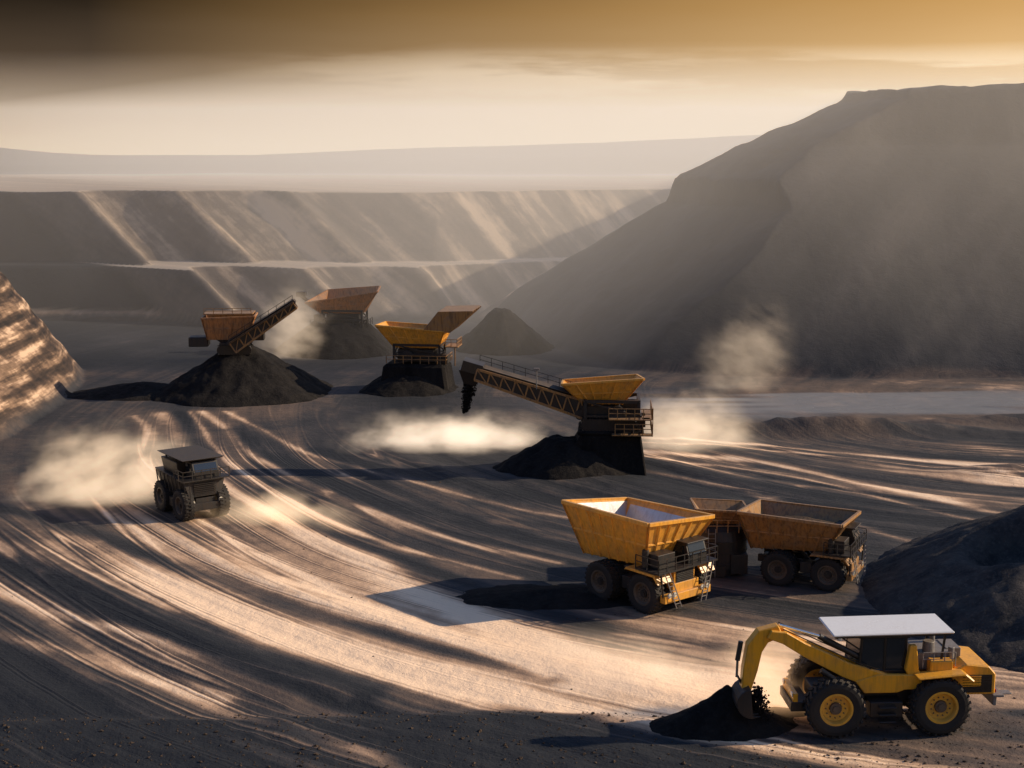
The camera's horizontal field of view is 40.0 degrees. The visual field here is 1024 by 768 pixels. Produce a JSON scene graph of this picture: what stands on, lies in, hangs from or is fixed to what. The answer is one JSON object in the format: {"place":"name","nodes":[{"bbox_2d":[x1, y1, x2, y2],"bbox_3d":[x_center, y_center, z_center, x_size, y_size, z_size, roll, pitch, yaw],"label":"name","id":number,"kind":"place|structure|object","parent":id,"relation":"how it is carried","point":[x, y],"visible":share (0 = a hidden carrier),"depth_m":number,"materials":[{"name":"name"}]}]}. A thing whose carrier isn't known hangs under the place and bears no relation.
{"place":"outdoors","nodes":[
{"label":"outdoors","id":0,"kind":"place"},
{"bbox_2d":[0,83,1023,767],"bbox_3d":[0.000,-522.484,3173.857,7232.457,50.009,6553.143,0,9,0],"label":"ground","id":1,"kind":"structure","parent":0,"point":[822,307],"depth_m":153.12,"materials":[{"name":"soil"}]},
{"bbox_2d":[64,381,167,400],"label":"ore pile","id":2,"kind":"object","parent":1,"relation":"on","point":[142,391],"visible":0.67,"depth_m":172.90,"materials":[{"name":"black gravel"}]},
{"bbox_2d":[153,445,230,521],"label":"haul truck","id":3,"kind":"object","parent":1,"relation":"on","point":[188,484],"visible":1,"depth_m":115.79,"materials":[{"name":"metal"}]},
{"bbox_2d":[152,344,333,406],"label":"ore pile","id":4,"kind":"object","parent":1,"relation":"on","point":[258,377],"visible":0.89,"depth_m":170.77,"materials":[{"name":"black gravel"}]},
{"bbox_2d":[188,296,297,354],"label":"conveyor stacker","id":5,"kind":"object","parent":4,"relation":"on","point":[235,332],"visible":0.98,"depth_m":172.69,"materials":[{"name":"orange paint"}]},
{"bbox_2d":[274,320,398,359],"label":"ore pile","id":6,"kind":"object","parent":1,"relation":"on","point":[337,341],"visible":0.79,"depth_m":208.06,"materials":[{"name":"grey gravel"}]},
{"bbox_2d":[296,286,380,327],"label":"feed hopper","id":7,"kind":"object","parent":1,"relation":"on","point":[341,305],"visible":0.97,"depth_m":210.37,"materials":[{"name":"metal"}]},
{"bbox_2d":[358,374,457,396],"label":"ore pile","id":8,"kind":"object","parent":1,"relation":"on","point":[401,385],"visible":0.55,"depth_m":174.97,"materials":[{"name":"black gravel"}]},
{"bbox_2d":[375,305,480,389],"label":"feed hopper","id":9,"kind":"object","parent":1,"relation":"on","point":[420,353],"visible":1,"depth_m":176.07,"materials":[{"name":"metal"}]},
{"bbox_2d":[452,308,553,355],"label":"ore pile","id":10,"kind":"object","parent":1,"relation":"on","point":[500,332],"visible":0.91,"depth_m":211.52,"materials":[{"name":"grey gravel"}]},
{"bbox_2d":[0,480,1023,767],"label":"rubble","id":11,"kind":"object","parent":1,"relation":"on","point":[468,736],"visible":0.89,"depth_m":71.43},
{"bbox_2d":[455,584,632,610],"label":"spoil pile","id":12,"kind":"object","parent":1,"relation":"on","point":[529,597],"visible":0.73,"depth_m":94.92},
{"bbox_2d":[458,355,653,475],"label":"conveyor crusher","id":13,"kind":"object","parent":1,"relation":"on","point":[605,410],"visible":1,"depth_m":131.69,"materials":[{"name":"yellow paint"}]},
{"bbox_2d":[493,434,632,479],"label":"ore pile","id":14,"kind":"object","parent":1,"relation":"on","point":[556,457],"visible":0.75,"depth_m":130.96,"materials":[{"name":"black gravel"}]},
{"bbox_2d":[561,497,717,614],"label":"haul truck","id":15,"kind":"object","parent":1,"relation":"on","point":[652,552],"visible":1,"depth_m":93.61,"materials":[{"name":"metal"}]},
{"bbox_2d":[690,498,750,577],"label":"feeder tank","id":16,"kind":"object","parent":1,"relation":"on","point":[724,531],"visible":0.64,"depth_m":100.30,"materials":[{"name":"metal"}]},
{"bbox_2d":[649,685,798,741],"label":"soil heap","id":17,"kind":"object","parent":1,"relation":"on","point":[716,716],"visible":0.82,"depth_m":72.50,"materials":[{"name":"black soil"}]},
{"bbox_2d":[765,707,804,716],"bbox_3d":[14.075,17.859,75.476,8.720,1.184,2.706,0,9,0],"label":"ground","id":18,"kind":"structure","parent":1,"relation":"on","point":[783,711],"depth_m":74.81,"materials":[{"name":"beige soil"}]},
{"bbox_2d":[736,499,866,591],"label":"haul truck","id":19,"kind":"object","parent":1,"relation":"on","point":[821,545],"visible":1,"depth_m":98.11,"materials":[{"name":"metal"}]},
{"bbox_2d":[732,614,1011,738],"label":"wheeled excavator","id":20,"kind":"object","parent":1,"relation":"on","point":[884,666],"visible":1,"depth_m":72.12,"materials":[{"name":"paint"}]},
{"bbox_2d":[861,505,1023,672],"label":"spoil pile","id":21,"kind":"object","parent":1,"relation":"on","point":[964,581],"visible":0.93,"depth_m":92.37,"materials":[{"name":"gravel"}]},
{"bbox_2d":[0,0,1023,154],"label":"sky","id":22,"kind":"structure","parent":0,"point":[91,77],"materials":[{"name":"beige"}]}
]}

